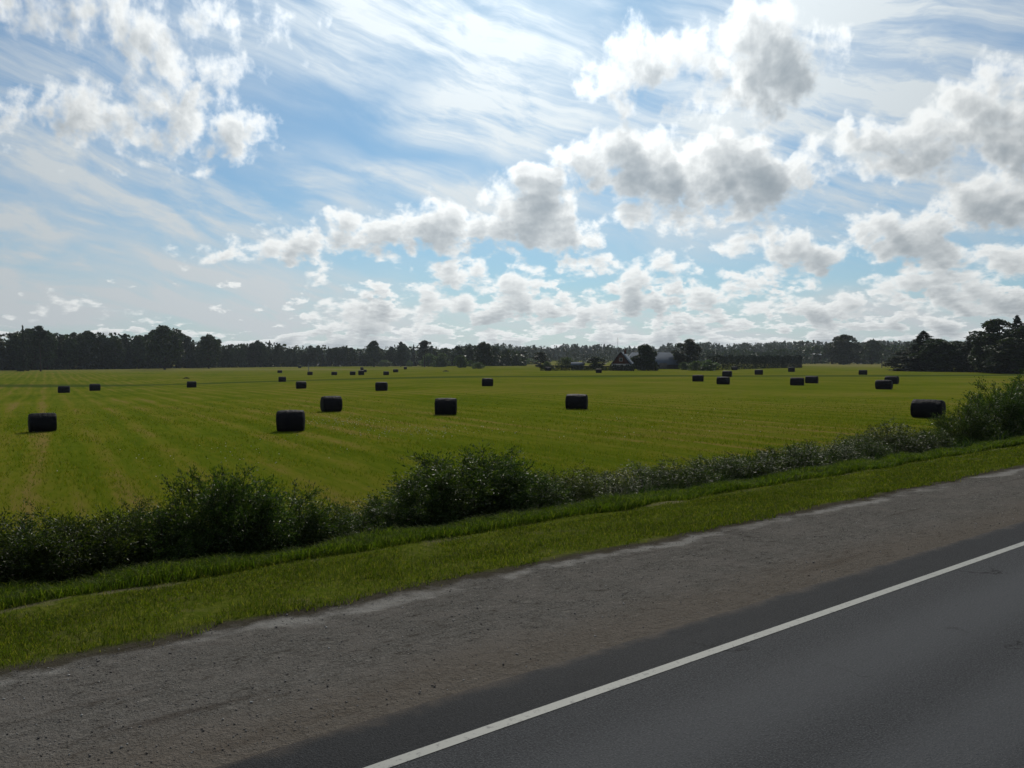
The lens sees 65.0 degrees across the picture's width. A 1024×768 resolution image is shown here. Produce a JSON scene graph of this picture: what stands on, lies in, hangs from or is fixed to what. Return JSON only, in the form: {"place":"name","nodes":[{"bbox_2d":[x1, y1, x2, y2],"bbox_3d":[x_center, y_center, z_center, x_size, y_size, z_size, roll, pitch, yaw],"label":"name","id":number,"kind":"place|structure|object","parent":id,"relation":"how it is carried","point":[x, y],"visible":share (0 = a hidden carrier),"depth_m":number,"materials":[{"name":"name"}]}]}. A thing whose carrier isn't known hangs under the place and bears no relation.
{"place":"outdoors","nodes":[
{"label":"outdoors","id":0,"kind":"place"},
{"bbox_2d":[0,391,994,533],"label":"stubble grass","id":1,"kind":"structure","parent":0,"point":[382,443],"depth_m":42.42,"materials":[{"name":"plant"}]},
{"bbox_2d":[0,349,1023,767],"bbox_3d":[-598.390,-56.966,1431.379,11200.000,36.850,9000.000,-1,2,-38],"label":"ground","id":2,"kind":"structure","parent":0,"point":[430,611],"depth_m":13.60,"materials":[{"name":"plant"}]},
{"bbox_2d":[0,340,10,366],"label":"broadleaf tree","id":3,"kind":"object","parent":2,"relation":"on","point":[3,353],"visible":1,"depth_m":407.55,"materials":[{"name":"green plant"}]},
{"bbox_2d":[5,332,35,367],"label":"broadleaf tree","id":4,"kind":"object","parent":2,"relation":"on","point":[14,342],"visible":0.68,"depth_m":414.29,"materials":[{"name":"green plant"}]},
{"bbox_2d":[16,325,28,370],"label":"spruce tree","id":5,"kind":"object","parent":2,"relation":"on","point":[23,365],"visible":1,"depth_m":375.02,"materials":[{"name":"green plant"}]},
{"bbox_2d":[0,506,55,585],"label":"willow shrub","id":6,"kind":"object","parent":2,"relation":"on","point":[3,559],"visible":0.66,"depth_m":12.69,"materials":[{"name":"green plant"}]},
{"bbox_2d":[25,331,45,369],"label":"broadleaf tree","id":7,"kind":"object","parent":2,"relation":"on","point":[31,336],"visible":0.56,"depth_m":423.53,"materials":[{"name":"green plant"}]},
{"bbox_2d":[32,325,49,370],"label":"pine tree","id":8,"kind":"object","parent":2,"relation":"on","point":[40,331],"visible":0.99,"depth_m":374.48,"materials":[{"name":"green plant"}]},
{"bbox_2d":[28,413,56,431],"bbox_3d":[-27.661,2.258,47.336,1.438,1.129,1.222,-1,2,-34],"label":"silage bale","id":9,"kind":"object","parent":2,"relation":"on","point":[42,422],"visible":0.98,"depth_m":46.92},
{"bbox_2d":[35,330,57,369],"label":"broadleaf tree","id":10,"kind":"object","parent":2,"relation":"on","point":[49,356],"visible":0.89,"depth_m":427.06,"materials":[{"name":"green plant"}]},
{"bbox_2d":[0,507,95,586],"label":"willow shrub","id":11,"kind":"object","parent":2,"relation":"on","point":[39,537],"visible":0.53,"depth_m":12.88,"materials":[{"name":"green plant"}]},
{"bbox_2d":[0,497,110,583],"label":"willow shrub","id":12,"kind":"object","parent":2,"relation":"on","point":[77,526],"visible":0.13,"depth_m":13.70,"materials":[{"name":"green plant"}]},
{"bbox_2d":[60,337,78,367],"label":"broadleaf tree","id":13,"kind":"object","parent":2,"relation":"on","point":[71,345],"visible":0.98,"depth_m":440.92,"materials":[{"name":"green plant"}]},
{"bbox_2d":[72,333,89,365],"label":"broadleaf tree","id":14,"kind":"object","parent":2,"relation":"on","point":[81,339],"visible":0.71,"depth_m":448.95,"materials":[{"name":"green plant"}]},
{"bbox_2d":[15,506,161,586],"bbox_3d":[-7.197,2.926,13.582,2.294,1.740,2.288,-2,2,-42],"label":"willow shrub","id":15,"kind":"object","parent":2,"relation":"on","point":[108,560],"visible":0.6,"depth_m":13.30,"materials":[{"name":"green plant"}]},
{"bbox_2d":[82,331,99,368],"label":"broadleaf tree","id":16,"kind":"object","parent":2,"relation":"on","point":[90,337],"visible":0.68,"depth_m":454.30,"materials":[{"name":"green plant"}]},
{"bbox_2d":[90,335,111,365],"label":"broadleaf tree","id":17,"kind":"object","parent":2,"relation":"on","point":[100,350],"visible":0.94,"depth_m":457.12,"materials":[{"name":"green plant"}]},
{"bbox_2d":[104,337,126,368],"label":"broadleaf tree","id":18,"kind":"object","parent":2,"relation":"on","point":[115,345],"visible":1,"depth_m":459.31,"materials":[{"name":"green plant"}]},
{"bbox_2d":[118,336,135,368],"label":"spruce tree","id":19,"kind":"object","parent":2,"relation":"on","point":[125,365],"visible":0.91,"depth_m":467.79,"materials":[{"name":"green plant"}]},
{"bbox_2d":[80,495,180,574],"bbox_3d":[-6.825,2.961,14.404,2.176,1.904,2.178,1,2,23],"label":"willow shrub","id":20,"kind":"object","parent":2,"relation":"on","point":[136,514],"visible":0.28,"depth_m":14.22,"materials":[{"name":"green plant"}]},
{"bbox_2d":[130,335,147,368],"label":"broadleaf tree","id":21,"kind":"object","parent":2,"relation":"on","point":[139,344],"visible":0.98,"depth_m":474.26,"materials":[{"name":"green plant"}]},
{"bbox_2d":[144,325,184,369],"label":"broadleaf tree","id":22,"kind":"object","parent":2,"relation":"on","point":[166,351],"visible":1,"depth_m":436.71,"materials":[{"name":"green plant"}]},
{"bbox_2d":[110,502,219,566],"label":"willow shrub","id":23,"kind":"object","parent":2,"relation":"on","point":[184,548],"visible":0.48,"depth_m":14.11,"materials":[{"name":"green plant"}]},
{"bbox_2d":[184,340,196,367],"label":"spruce tree","id":24,"kind":"object","parent":2,"relation":"on","point":[191,360],"visible":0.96,"depth_m":511.62,"materials":[{"name":"green plant"}]},
{"bbox_2d":[194,334,221,367],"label":"broadleaf tree","id":25,"kind":"object","parent":2,"relation":"on","point":[207,342],"visible":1,"depth_m":490.46,"materials":[{"name":"green plant"}]},
{"bbox_2d":[134,456,291,557],"bbox_3d":[-5.804,2.662,15.226,2.495,2.538,2.607,1,2,30],"label":"willow shrub","id":26,"kind":"object","parent":2,"relation":"on","point":[177,510],"visible":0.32,"depth_m":15.04,"materials":[{"name":"green plant"}]},
{"bbox_2d":[220,348,231,367],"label":"broadleaf tree","id":27,"kind":"object","parent":2,"relation":"on","point":[226,354],"visible":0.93,"depth_m":549.33,"materials":[{"name":"green plant"}]},
{"bbox_2d":[173,463,309,559],"bbox_3d":[-5.148,2.694,15.298,2.662,2.346,2.663,0,2,-6],"label":"willow shrub","id":28,"kind":"object","parent":2,"relation":"on","point":[223,521],"visible":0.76,"depth_m":14.93,"materials":[{"name":"green plant"}]},
{"bbox_2d":[236,345,246,365],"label":"broadleaf tree","id":29,"kind":"object","parent":2,"relation":"on","point":[240,352],"visible":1,"depth_m":555.51,"materials":[{"name":"green plant"}]},
{"bbox_2d":[246,342,260,365],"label":"broadleaf tree","id":30,"kind":"object","parent":2,"relation":"on","point":[252,349],"visible":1,"depth_m":565.78,"materials":[{"name":"green plant"}]},
{"bbox_2d":[254,341,268,366],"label":"broadleaf tree","id":31,"kind":"object","parent":2,"relation":"on","point":[261,347],"visible":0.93,"depth_m":572.13,"materials":[{"name":"green plant"}]},
{"bbox_2d":[0,331,528,369],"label":"wood","id":32,"kind":"object","parent":2,"relation":"on","point":[522,361],"visible":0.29,"depth_m":497.50,"materials":[{"name":"plant"}]},
{"bbox_2d":[272,346,281,365],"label":"broadleaf tree","id":33,"kind":"object","parent":2,"relation":"on","point":[276,350],"visible":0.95,"depth_m":593.70,"materials":[{"name":"green plant"}]},
{"bbox_2d":[283,349,292,366],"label":"broadleaf tree","id":34,"kind":"object","parent":2,"relation":"on","point":[289,358],"visible":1,"depth_m":596.45,"materials":[{"name":"green plant"}]},
{"bbox_2d":[276,410,304,431],"bbox_3d":[-12.451,2.061,45.245,1.540,1.220,1.307,0,2,-9],"label":"silage bale","id":35,"kind":"object","parent":2,"relation":"on","point":[290,420],"visible":0.98,"depth_m":44.72},
{"bbox_2d":[228,478,353,553],"bbox_3d":[-4.574,2.903,15.928,2.716,1.984,2.709,1,2,31],"label":"willow shrub","id":36,"kind":"object","parent":2,"relation":"on","point":[315,515],"visible":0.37,"depth_m":15.61,"materials":[{"name":"green plant"}]},
{"bbox_2d":[307,347,318,364],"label":"broadleaf tree","id":37,"kind":"object","parent":2,"relation":"on","point":[312,351],"visible":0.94,"depth_m":614.57,"materials":[{"name":"green plant"}]},
{"bbox_2d":[283,490,362,546],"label":"willow shrub","id":38,"kind":"object","parent":2,"relation":"on","point":[344,531],"visible":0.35,"depth_m":16.20,"materials":[{"name":"green plant"}]},
{"bbox_2d":[320,396,342,411],"bbox_3d":[-14.011,1.530,62.300,1.517,1.241,1.342,-1,2,-27],"label":"silage bale","id":39,"kind":"object","parent":2,"relation":"on","point":[330,403],"visible":0.97,"depth_m":61.82},
{"bbox_2d":[331,347,342,364],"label":"broadleaf tree","id":40,"kind":"object","parent":2,"relation":"on","point":[335,355],"visible":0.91,"depth_m":629.04,"materials":[{"name":"green plant"}]},
{"bbox_2d":[336,346,350,365],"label":"broadleaf tree","id":41,"kind":"object","parent":2,"relation":"on","point":[345,351],"visible":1,"depth_m":630.84,"materials":[{"name":"green plant"}]},
{"bbox_2d":[334,497,379,534],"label":"willow shrub","id":42,"kind":"object","parent":2,"relation":"on","point":[353,513],"visible":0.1,"depth_m":17.89,"materials":[{"name":"green plant"}]},
{"bbox_2d":[365,340,383,366],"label":"broadleaf tree","id":43,"kind":"object","parent":2,"relation":"on","point":[375,346],"visible":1,"depth_m":584.49,"materials":[{"name":"green plant"}]},
{"bbox_2d":[375,382,387,390],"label":"silage bale","id":44,"kind":"object","parent":2,"relation":"on","point":[381,386],"visible":1,"depth_m":104.50},
{"bbox_2d":[343,487,443,534],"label":"willow shrub","id":45,"kind":"object","parent":2,"relation":"on","point":[373,511],"visible":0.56,"depth_m":17.08,"materials":[{"name":"green plant"}]},
{"bbox_2d":[397,341,405,366],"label":"broadleaf tree","id":46,"kind":"object","parent":2,"relation":"on","point":[403,352],"visible":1,"depth_m":567.12,"materials":[{"name":"green plant"}]},
{"bbox_2d":[361,462,480,526],"bbox_3d":[-1.964,2.759,18.231,2.857,2.104,2.986,0,2,-12],"label":"willow shrub","id":47,"kind":"object","parent":2,"relation":"on","point":[437,507],"visible":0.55,"depth_m":17.75,"materials":[{"name":"green plant"}]},
{"bbox_2d":[418,353,436,366],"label":"round bush","id":48,"kind":"object","parent":2,"relation":"on","point":[428,359],"visible":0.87,"depth_m":540.19,"materials":[{"name":"green plant"}]},
{"bbox_2d":[430,353,451,366],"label":"round bush","id":49,"kind":"object","parent":2,"relation":"on","point":[440,359],"visible":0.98,"depth_m":477.11,"materials":[{"name":"green plant"}]},
{"bbox_2d":[434,398,456,414],"bbox_3d":[-4.827,1.631,58.593,1.629,1.244,1.346,0,2,-2],"label":"silage bale","id":50,"kind":"object","parent":2,"relation":"on","point":[445,406],"visible":0.99,"depth_m":58.03},
{"bbox_2d":[367,440,539,523],"bbox_3d":[-1.279,2.589,19.150,3.685,2.530,3.694,1,2,25],"label":"willow shrub","id":51,"kind":"object","parent":2,"relation":"on","point":[426,463],"visible":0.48,"depth_m":18.73,"materials":[{"name":"green plant"}]},
{"bbox_2d":[452,355,468,367],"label":"round bush","id":52,"kind":"object","parent":2,"relation":"on","point":[462,360],"visible":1,"depth_m":402.98,"materials":[{"name":"green plant"}]},
{"bbox_2d":[473,341,494,364],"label":"broadleaf tree","id":53,"kind":"object","parent":2,"relation":"on","point":[481,348],"visible":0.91,"depth_m":409.97,"materials":[{"name":"green plant"}]},
{"bbox_2d":[451,446,570,518],"bbox_3d":[-0.223,2.682,19.488,3.098,2.302,3.099,1,2,39],"label":"willow shrub","id":54,"kind":"object","parent":2,"relation":"on","point":[514,496],"visible":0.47,"depth_m":19.02,"materials":[{"name":"green plant"}]},
{"bbox_2d":[0,443,1023,671],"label":"verge grass","id":55,"kind":"structure","parent":2,"relation":"on","point":[867,491],"depth_m":13.01,"materials":[{"name":"plant"}]},
{"bbox_2d":[0,427,1023,587],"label":"ditch weeds","id":56,"kind":"object","parent":2,"relation":"on","point":[966,442],"visible":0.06,"depth_m":24.49,"materials":[{"name":"green plant"}]},
{"bbox_2d":[492,468,575,510],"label":"willow shrub","id":57,"kind":"object","parent":2,"relation":"on","point":[552,490],"visible":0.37,"depth_m":19.37,"materials":[{"name":"green plant"}]},
{"bbox_2d":[531,352,549,366],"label":"broadleaf tree","id":58,"kind":"object","parent":2,"relation":"on","point":[541,355],"visible":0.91,"depth_m":390.13,"materials":[{"name":"green plant"}]},
{"bbox_2d":[499,346,616,362],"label":"wood","id":59,"kind":"object","parent":2,"relation":"on","point":[609,356],"visible":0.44,"depth_m":833.08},
{"bbox_2d":[555,357,574,367],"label":"round bush","id":60,"kind":"object","parent":2,"relation":"on","point":[565,361],"visible":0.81,"depth_m":357.52,"materials":[{"name":"green plant"}]},
{"bbox_2d":[534,460,605,503],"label":"willow shrub","id":61,"kind":"object","parent":2,"relation":"on","point":[588,492],"visible":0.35,"depth_m":20.41,"materials":[{"name":"green plant"}]},
{"bbox_2d":[565,394,587,408],"bbox_3d":[5.253,1.423,65.234,1.773,1.250,1.358,0,2,14],"label":"silage bale","id":62,"kind":"object","parent":2,"relation":"on","point":[576,401],"visible":0.97,"depth_m":64.71},
{"bbox_2d":[540,365,634,370],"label":"clipped hedge","id":63,"kind":"object","parent":2,"relation":"on","point":[618,367],"visible":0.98,"depth_m":279.24,"materials":[{"name":"green plant"}]},
{"bbox_2d":[581,356,606,368],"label":"broadleaf tree","id":64,"kind":"object","parent":2,"relation":"on","point":[594,360],"visible":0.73,"depth_m":314.12,"materials":[{"name":"green plant"}]},
{"bbox_2d":[566,465,642,496],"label":"willow shrub","id":65,"kind":"object","parent":2,"relation":"on","point":[616,489],"visible":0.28,"depth_m":22.14,"materials":[{"name":"green plant"}]},
{"bbox_2d":[610,349,633,369],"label":"farmhouse","id":66,"kind":"object","parent":2,"relation":"on","point":[622,358],"visible":0.73,"depth_m":287.59,"materials":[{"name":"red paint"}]},
{"bbox_2d":[597,459,684,495],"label":"willow shrub","id":67,"kind":"object","parent":2,"relation":"on","point":[642,473],"visible":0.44,"depth_m":23.34,"materials":[{"name":"green plant"}]},
{"bbox_2d":[630,344,658,370],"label":"broadleaf tree","id":68,"kind":"object","parent":2,"relation":"on","point":[644,359],"visible":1,"depth_m":281.36,"materials":[{"name":"green plant"}]},
{"bbox_2d":[628,352,679,368],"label":"barn","id":69,"kind":"structure","parent":2,"relation":"on","point":[665,360],"depth_m":321.49,"materials":[{"name":"metal"}]},
{"bbox_2d":[638,455,716,489],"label":"willow shrub","id":70,"kind":"object","parent":2,"relation":"on","point":[689,481],"visible":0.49,"depth_m":23.28,"materials":[{"name":"green plant"}]},
{"bbox_2d":[672,339,702,364],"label":"broadleaf tree","id":71,"kind":"object","parent":2,"relation":"on","point":[690,347],"visible":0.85,"depth_m":320.22,"materials":[{"name":"green plant"}]},
{"bbox_2d":[695,360,721,370],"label":"round bush","id":72,"kind":"object","parent":2,"relation":"on","point":[706,365],"visible":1,"depth_m":279.94,"materials":[{"name":"green plant"}]},
{"bbox_2d":[454,340,966,359],"bbox_3d":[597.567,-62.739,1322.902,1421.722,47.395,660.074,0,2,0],"label":"wood","id":73,"kind":"object","parent":2,"relation":"on","point":[594,349],"visible":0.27,"depth_m":1095.23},
{"bbox_2d":[665,453,776,482],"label":"willow shrub","id":74,"kind":"object","parent":2,"relation":"on","point":[719,468],"visible":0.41,"depth_m":24.76,"materials":[{"name":"green plant"}]},
{"bbox_2d":[704,449,794,479],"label":"willow shrub","id":75,"kind":"object","parent":2,"relation":"on","point":[764,467],"visible":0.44,"depth_m":25.32,"materials":[{"name":"green plant"}]},
{"bbox_2d":[707,355,802,369],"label":"tall hedge","id":76,"kind":"object","parent":2,"relation":"on","point":[778,361],"visible":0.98,"depth_m":339.74,"materials":[{"name":"green plant"}]},
{"bbox_2d":[746,443,832,471],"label":"willow shrub","id":77,"kind":"object","parent":2,"relation":"on","point":[795,456],"visible":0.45,"depth_m":26.78,"materials":[{"name":"green plant"}]},
{"bbox_2d":[790,377,803,384],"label":"silage bale","id":78,"kind":"object","parent":2,"relation":"on","point":[796,380],"visible":0.98,"depth_m":121.95},
{"bbox_2d":[673,341,946,363],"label":"wood","id":79,"kind":"object","parent":2,"relation":"on","point":[806,352],"visible":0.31,"depth_m":664.17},
{"bbox_2d":[783,435,876,465],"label":"willow shrub","id":80,"kind":"object","parent":2,"relation":"on","point":[839,453],"visible":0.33,"depth_m":28.02,"materials":[{"name":"green plant"}]},
{"bbox_2d":[822,342,839,363],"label":"broadleaf tree","id":81,"kind":"object","parent":2,"relation":"on","point":[826,354],"visible":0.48,"depth_m":641.20,"materials":[{"name":"green plant"}]},
{"bbox_2d":[827,334,861,364],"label":"broadleaf tree","id":82,"kind":"object","parent":2,"relation":"on","point":[844,343],"visible":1,"depth_m":558.49,"materials":[{"name":"green plant"}]},
{"bbox_2d":[818,428,899,458],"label":"willow shrub","id":83,"kind":"object","parent":2,"relation":"on","point":[863,447],"visible":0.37,"depth_m":29.64,"materials":[{"name":"green plant"}]},
{"bbox_2d":[860,338,883,363],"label":"broadleaf tree","id":84,"kind":"object","parent":2,"relation":"on","point":[872,346],"visible":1,"depth_m":598.48,"materials":[{"name":"green plant"}]},
{"bbox_2d":[875,380,892,388],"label":"silage bale","id":85,"kind":"object","parent":2,"relation":"on","point":[883,384],"visible":0.98,"depth_m":106.01},
{"bbox_2d":[881,350,910,370],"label":"broadleaf tree","id":86,"kind":"object","parent":2,"relation":"on","point":[889,362],"visible":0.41,"depth_m":272.79,"materials":[{"name":"green plant"}]},
{"bbox_2d":[851,416,949,452],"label":"willow shrub","id":87,"kind":"object","parent":2,"relation":"on","point":[901,437],"visible":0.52,"depth_m":31.05,"materials":[{"name":"green plant"}]},
{"bbox_2d":[887,330,954,371],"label":"spruce tree","id":88,"kind":"object","parent":2,"relation":"on","point":[914,364],"visible":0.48,"depth_m":264.84,"materials":[{"name":"green plant"}]},
{"bbox_2d":[910,399,945,417],"bbox_3d":[28.112,1.669,54.289,1.989,1.273,1.375,2,2,44],"label":"silage bale","id":89,"kind":"object","parent":2,"relation":"on","point":[922,408],"visible":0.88,"depth_m":53.85},
{"bbox_2d":[907,425,958,451],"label":"willow shrub","id":90,"kind":"object","parent":2,"relation":"on","point":[943,437],"visible":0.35,"depth_m":32.43,"materials":[{"name":"green plant"}]},
{"bbox_2d":[905,339,963,371],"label":"broadleaf tree","id":91,"kind":"object","parent":2,"relation":"on","point":[944,348],"visible":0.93,"depth_m":256.48,"materials":[{"name":"green plant"}]},
{"bbox_2d":[943,341,965,370],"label":"broadleaf tree","id":92,"kind":"object","parent":2,"relation":"on","point":[957,343],"visible":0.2,"depth_m":257.59,"materials":[{"name":"green plant"}]},
{"bbox_2d":[947,335,974,371],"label":"spruce tree","id":93,"kind":"object","parent":2,"relation":"on","point":[961,357],"visible":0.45,"depth_m":253.34,"materials":[{"name":"green plant"}]},
{"bbox_2d":[924,398,1004,446],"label":"willow shrub","id":94,"kind":"object","parent":2,"relation":"on","point":[967,420],"visible":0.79,"depth_m":34.87,"materials":[{"name":"green plant"}]},
{"bbox_2d":[961,331,981,371],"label":"spruce tree","id":95,"kind":"object","parent":2,"relation":"on","point":[970,366],"visible":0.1,"depth_m":247.86,"materials":[{"name":"green plant"}]},
{"bbox_2d":[970,332,1003,372],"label":"broadleaf tree","id":96,"kind":"object","parent":2,"relation":"on","point":[978,348],"visible":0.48,"depth_m":231.41,"materials":[{"name":"green plant"}]},
{"bbox_2d":[952,376,1023,439],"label":"willow shrub","id":97,"kind":"object","parent":2,"relation":"on","point":[1011,413],"visible":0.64,"depth_m":37.53,"materials":[{"name":"green plant"}]},
{"bbox_2d":[963,318,1021,372],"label":"broadleaf tree","id":98,"kind":"object","parent":2,"relation":"on","point":[993,326],"visible":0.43,"depth_m":231.51,"materials":[{"name":"green plant"}]},
{"bbox_2d":[981,337,1023,373],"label":"broadleaf tree","id":99,"kind":"object","parent":2,"relation":"on","point":[1013,349],"visible":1,"depth_m":218.19,"materials":[{"name":"green plant"}]},
{"bbox_2d":[988,369,1023,432],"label":"willow shrub","id":100,"kind":"object","parent":2,"relation":"on","point":[1018,380],"visible":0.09,"depth_m":40.55,"materials":[{"name":"green plant"}]},
{"bbox_2d":[1002,325,1023,367],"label":"broadleaf tree","id":101,"kind":"object","parent":2,"relation":"on","point":[1019,331],"visible":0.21,"depth_m":225.15,"materials":[{"name":"green plant"}]},
{"bbox_2d":[0,434,1023,609],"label":"tall grass","id":102,"kind":"structure","parent":0,"point":[139,575],"depth_m":15.28,"materials":[{"name":"plant"}]},
{"bbox_2d":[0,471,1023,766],"bbox_3d":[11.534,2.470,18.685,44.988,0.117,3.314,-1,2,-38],"label":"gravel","id":103,"kind":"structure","parent":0,"point":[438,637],"depth_m":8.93,"materials":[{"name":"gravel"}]},
{"bbox_2d":[0,0,1023,349],"label":"sky","id":104,"kind":"structure","parent":0,"point":[449,174],"materials":[{"name":"blue"}]},
{"bbox_2d":[214,521,1023,767],"bbox_3d":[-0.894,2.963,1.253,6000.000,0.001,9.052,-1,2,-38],"label":"road","id":105,"kind":"structure","parent":0,"point":[928,673],"depth_m":7.15,"materials":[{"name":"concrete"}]},
{"bbox_2d":[364,541,1023,767],"bbox_3d":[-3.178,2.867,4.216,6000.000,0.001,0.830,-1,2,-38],"label":"edge line","id":106,"kind":"object","parent":105,"relation":"on","point":[423,751],"visible":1,"depth_m":7.59,"materials":[{"name":"paint"}]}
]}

